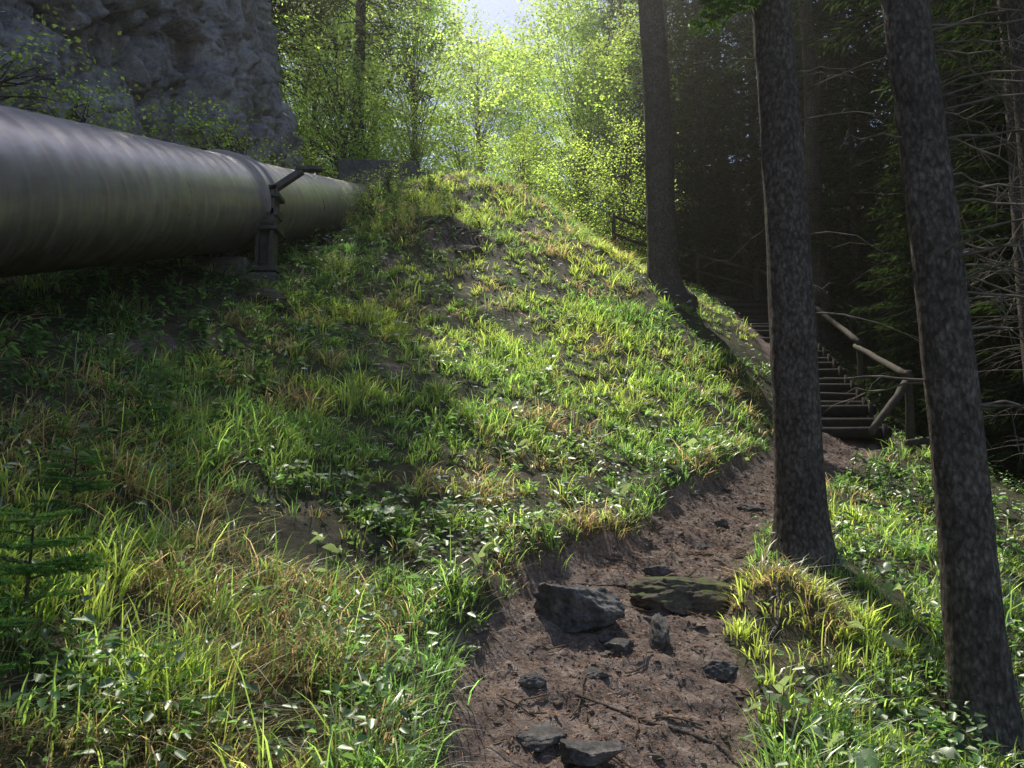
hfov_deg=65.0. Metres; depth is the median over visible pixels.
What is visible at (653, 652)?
leaf litter
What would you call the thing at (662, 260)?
spruce tree
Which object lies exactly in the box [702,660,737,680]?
rock
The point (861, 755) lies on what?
coltsfoot plants
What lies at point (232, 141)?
shrub
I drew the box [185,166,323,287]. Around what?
pipe support
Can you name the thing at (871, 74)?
spruce tree
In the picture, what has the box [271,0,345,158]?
deciduous tree
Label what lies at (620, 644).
rock
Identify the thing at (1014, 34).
spruce tree
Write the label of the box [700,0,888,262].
spruce tree
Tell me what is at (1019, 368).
spruce tree
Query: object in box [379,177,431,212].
shrub
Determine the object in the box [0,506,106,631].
spruce sapling
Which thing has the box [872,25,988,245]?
spruce tree
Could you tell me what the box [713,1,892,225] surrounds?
spruce tree
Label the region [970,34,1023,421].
spruce tree
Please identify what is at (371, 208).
shrub
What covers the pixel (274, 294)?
rock outcrop
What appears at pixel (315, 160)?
shrub
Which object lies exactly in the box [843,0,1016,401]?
spruce tree
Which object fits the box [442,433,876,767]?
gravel
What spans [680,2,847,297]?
spruce tree
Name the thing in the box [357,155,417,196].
shrub
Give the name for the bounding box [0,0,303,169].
rock cliff
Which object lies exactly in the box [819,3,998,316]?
spruce tree
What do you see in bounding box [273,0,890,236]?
sky
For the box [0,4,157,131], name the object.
shrub
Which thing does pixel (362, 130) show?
beech sapling
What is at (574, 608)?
rock
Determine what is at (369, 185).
shrub
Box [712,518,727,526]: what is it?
rock
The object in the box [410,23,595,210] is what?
beech tree
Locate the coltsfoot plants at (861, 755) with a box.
[77,295,965,767]
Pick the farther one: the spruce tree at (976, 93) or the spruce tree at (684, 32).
the spruce tree at (684, 32)
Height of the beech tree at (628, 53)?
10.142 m
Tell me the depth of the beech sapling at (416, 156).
21.30 m
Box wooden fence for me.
[612,213,990,454]
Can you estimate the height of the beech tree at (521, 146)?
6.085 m
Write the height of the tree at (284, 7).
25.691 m
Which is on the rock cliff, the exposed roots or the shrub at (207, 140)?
the shrub at (207, 140)
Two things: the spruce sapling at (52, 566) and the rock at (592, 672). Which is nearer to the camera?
the spruce sapling at (52, 566)
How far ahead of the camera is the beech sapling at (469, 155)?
23.88 m
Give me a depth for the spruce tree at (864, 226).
15.21 m
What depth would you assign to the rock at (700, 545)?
5.95 m
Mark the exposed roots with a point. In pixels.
(720, 747)
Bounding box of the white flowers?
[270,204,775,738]
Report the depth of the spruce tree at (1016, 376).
11.18 m
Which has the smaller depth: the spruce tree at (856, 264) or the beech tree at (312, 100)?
the spruce tree at (856, 264)
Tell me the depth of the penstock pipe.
6.87 m
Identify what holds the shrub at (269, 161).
on the rock cliff
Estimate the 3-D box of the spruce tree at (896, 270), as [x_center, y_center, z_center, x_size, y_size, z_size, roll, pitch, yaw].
[6.847,-1.995,13.678,2.507,6.822,2.447,4,-9,-28]
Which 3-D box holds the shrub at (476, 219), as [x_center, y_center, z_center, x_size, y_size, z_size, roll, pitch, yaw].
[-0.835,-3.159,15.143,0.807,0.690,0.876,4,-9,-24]
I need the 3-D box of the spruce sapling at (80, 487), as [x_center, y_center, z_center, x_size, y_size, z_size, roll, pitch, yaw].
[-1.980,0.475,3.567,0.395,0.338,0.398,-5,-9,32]
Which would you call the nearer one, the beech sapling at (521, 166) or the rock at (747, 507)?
the rock at (747, 507)
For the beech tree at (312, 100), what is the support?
on the ground at (294, 532)
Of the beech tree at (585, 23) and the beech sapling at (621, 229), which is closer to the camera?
the beech sapling at (621, 229)
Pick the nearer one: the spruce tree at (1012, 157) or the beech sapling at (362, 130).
the spruce tree at (1012, 157)
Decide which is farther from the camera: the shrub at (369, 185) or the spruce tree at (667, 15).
the spruce tree at (667, 15)
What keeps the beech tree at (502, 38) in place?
on the ground at (294, 532)
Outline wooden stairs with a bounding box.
[719,297,891,446]
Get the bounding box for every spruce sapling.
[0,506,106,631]
[0,576,37,670]
[11,453,115,523]
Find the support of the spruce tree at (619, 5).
on the ground at (294, 532)
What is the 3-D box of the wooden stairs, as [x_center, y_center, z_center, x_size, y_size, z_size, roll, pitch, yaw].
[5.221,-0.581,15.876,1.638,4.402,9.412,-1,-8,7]
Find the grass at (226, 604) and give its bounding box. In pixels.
[0,168,1023,767]
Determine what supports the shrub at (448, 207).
on the ground at (294, 532)
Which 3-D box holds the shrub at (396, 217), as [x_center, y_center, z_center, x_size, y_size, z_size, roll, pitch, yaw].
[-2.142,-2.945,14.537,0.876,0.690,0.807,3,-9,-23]
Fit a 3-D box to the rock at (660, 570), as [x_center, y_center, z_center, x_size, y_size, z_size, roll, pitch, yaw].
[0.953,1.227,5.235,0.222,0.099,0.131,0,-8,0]
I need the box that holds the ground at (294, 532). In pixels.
[0,148,1023,767]
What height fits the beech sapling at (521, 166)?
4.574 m
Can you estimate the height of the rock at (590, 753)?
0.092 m
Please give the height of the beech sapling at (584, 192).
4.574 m
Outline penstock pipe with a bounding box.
[0,105,370,277]
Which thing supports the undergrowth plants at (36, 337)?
on the ground at (294, 532)
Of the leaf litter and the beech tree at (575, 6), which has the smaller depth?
the leaf litter
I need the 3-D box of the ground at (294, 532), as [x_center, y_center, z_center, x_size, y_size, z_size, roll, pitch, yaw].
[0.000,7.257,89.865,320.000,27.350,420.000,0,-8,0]
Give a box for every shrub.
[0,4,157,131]
[0,58,157,136]
[96,82,264,151]
[142,89,295,163]
[234,135,298,168]
[267,137,341,178]
[338,170,383,205]
[340,182,387,220]
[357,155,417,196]
[373,202,418,232]
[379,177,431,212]
[412,189,460,217]
[448,204,486,229]
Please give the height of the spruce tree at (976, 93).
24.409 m
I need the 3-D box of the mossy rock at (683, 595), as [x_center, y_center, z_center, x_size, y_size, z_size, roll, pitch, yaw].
[1.018,1.215,4.615,0.814,0.229,0.437,3,-9,-23]
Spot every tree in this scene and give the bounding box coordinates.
[267,0,353,80]
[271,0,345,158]
[272,0,418,175]
[272,0,419,173]
[278,0,443,157]
[279,0,490,172]
[288,0,516,177]
[383,2,572,185]
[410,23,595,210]
[463,0,646,240]
[479,118,577,204]
[502,0,695,238]
[503,30,644,254]
[545,1,733,269]
[587,0,645,252]
[600,0,731,257]
[611,0,700,310]
[615,2,744,228]
[619,0,764,286]
[624,0,918,570]
[641,92,711,283]
[671,2,756,175]
[674,31,763,293]
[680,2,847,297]
[687,67,767,300]
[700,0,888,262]
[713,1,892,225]
[724,0,882,352]
[729,0,885,316]
[797,0,915,355]
[799,0,1023,762]
[806,0,1018,464]
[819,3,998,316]
[819,6,895,224]
[842,0,1023,424]
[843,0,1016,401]
[846,0,890,128]
[847,101,992,434]
[859,23,1017,342]
[866,0,1023,430]
[870,0,1023,535]
[872,0,1010,236]
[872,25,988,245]
[918,104,1023,476]
[921,15,1023,485]
[950,2,1014,283]
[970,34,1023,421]
[1002,137,1023,444]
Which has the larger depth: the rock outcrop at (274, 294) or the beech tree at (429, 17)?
the beech tree at (429, 17)
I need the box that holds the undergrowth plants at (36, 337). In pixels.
[0,169,1023,767]
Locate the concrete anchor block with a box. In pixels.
[337,158,440,192]
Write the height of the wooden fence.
6.716 m
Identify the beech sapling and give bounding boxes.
[268,4,437,178]
[285,45,438,177]
[359,99,455,172]
[414,115,511,175]
[477,127,580,212]
[505,124,639,242]
[547,105,691,257]
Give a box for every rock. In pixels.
[515,722,566,752]
[517,672,546,688]
[533,583,624,632]
[558,739,624,766]
[582,667,608,678]
[603,638,633,651]
[626,576,733,615]
[642,564,674,576]
[648,613,669,651]
[693,542,708,549]
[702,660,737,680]
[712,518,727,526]
[737,503,765,511]
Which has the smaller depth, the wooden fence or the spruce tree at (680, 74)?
the wooden fence
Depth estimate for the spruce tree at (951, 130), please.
13.34 m
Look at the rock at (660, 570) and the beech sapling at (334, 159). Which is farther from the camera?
the beech sapling at (334, 159)
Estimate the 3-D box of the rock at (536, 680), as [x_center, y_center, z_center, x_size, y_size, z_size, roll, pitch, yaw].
[0.085,1.267,3.444,0.128,0.063,0.100,0,-8,0]
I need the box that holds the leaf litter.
[19,408,975,767]
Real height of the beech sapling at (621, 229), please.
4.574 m
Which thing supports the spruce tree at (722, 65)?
on the ground at (294, 532)
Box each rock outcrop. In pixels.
[236,288,290,311]
[455,245,482,255]
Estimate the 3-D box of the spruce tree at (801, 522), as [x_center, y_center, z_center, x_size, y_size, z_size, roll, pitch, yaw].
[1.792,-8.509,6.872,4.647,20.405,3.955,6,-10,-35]
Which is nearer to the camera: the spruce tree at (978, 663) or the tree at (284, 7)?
the spruce tree at (978, 663)
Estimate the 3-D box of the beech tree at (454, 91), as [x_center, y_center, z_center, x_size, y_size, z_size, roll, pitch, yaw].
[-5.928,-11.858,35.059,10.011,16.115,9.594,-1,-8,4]
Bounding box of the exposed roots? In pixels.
[408,215,800,767]
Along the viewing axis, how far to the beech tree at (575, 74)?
29.70 m
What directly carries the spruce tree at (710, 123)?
on the ground at (294, 532)
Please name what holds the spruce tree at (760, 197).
on the ground at (294, 532)
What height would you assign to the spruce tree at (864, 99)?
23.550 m
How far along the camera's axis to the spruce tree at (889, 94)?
22.62 m
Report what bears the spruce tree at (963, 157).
on the ground at (294, 532)
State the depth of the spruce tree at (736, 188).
22.70 m
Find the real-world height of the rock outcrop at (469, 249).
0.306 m
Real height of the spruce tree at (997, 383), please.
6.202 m
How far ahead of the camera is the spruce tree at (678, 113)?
22.81 m
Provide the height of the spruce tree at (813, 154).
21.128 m
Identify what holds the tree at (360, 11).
on the ground at (294, 532)
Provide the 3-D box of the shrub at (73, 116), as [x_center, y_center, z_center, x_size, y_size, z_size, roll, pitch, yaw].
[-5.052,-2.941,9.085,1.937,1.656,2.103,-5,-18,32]
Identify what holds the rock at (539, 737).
on the ground at (294, 532)
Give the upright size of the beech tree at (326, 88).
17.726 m
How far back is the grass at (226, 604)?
4.46 m
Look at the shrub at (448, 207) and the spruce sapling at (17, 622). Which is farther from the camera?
the shrub at (448, 207)
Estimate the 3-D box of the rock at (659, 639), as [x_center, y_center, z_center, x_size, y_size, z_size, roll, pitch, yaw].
[0.728,1.276,4.017,0.115,0.239,0.282,0,-8,0]
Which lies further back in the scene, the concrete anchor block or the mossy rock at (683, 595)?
the concrete anchor block

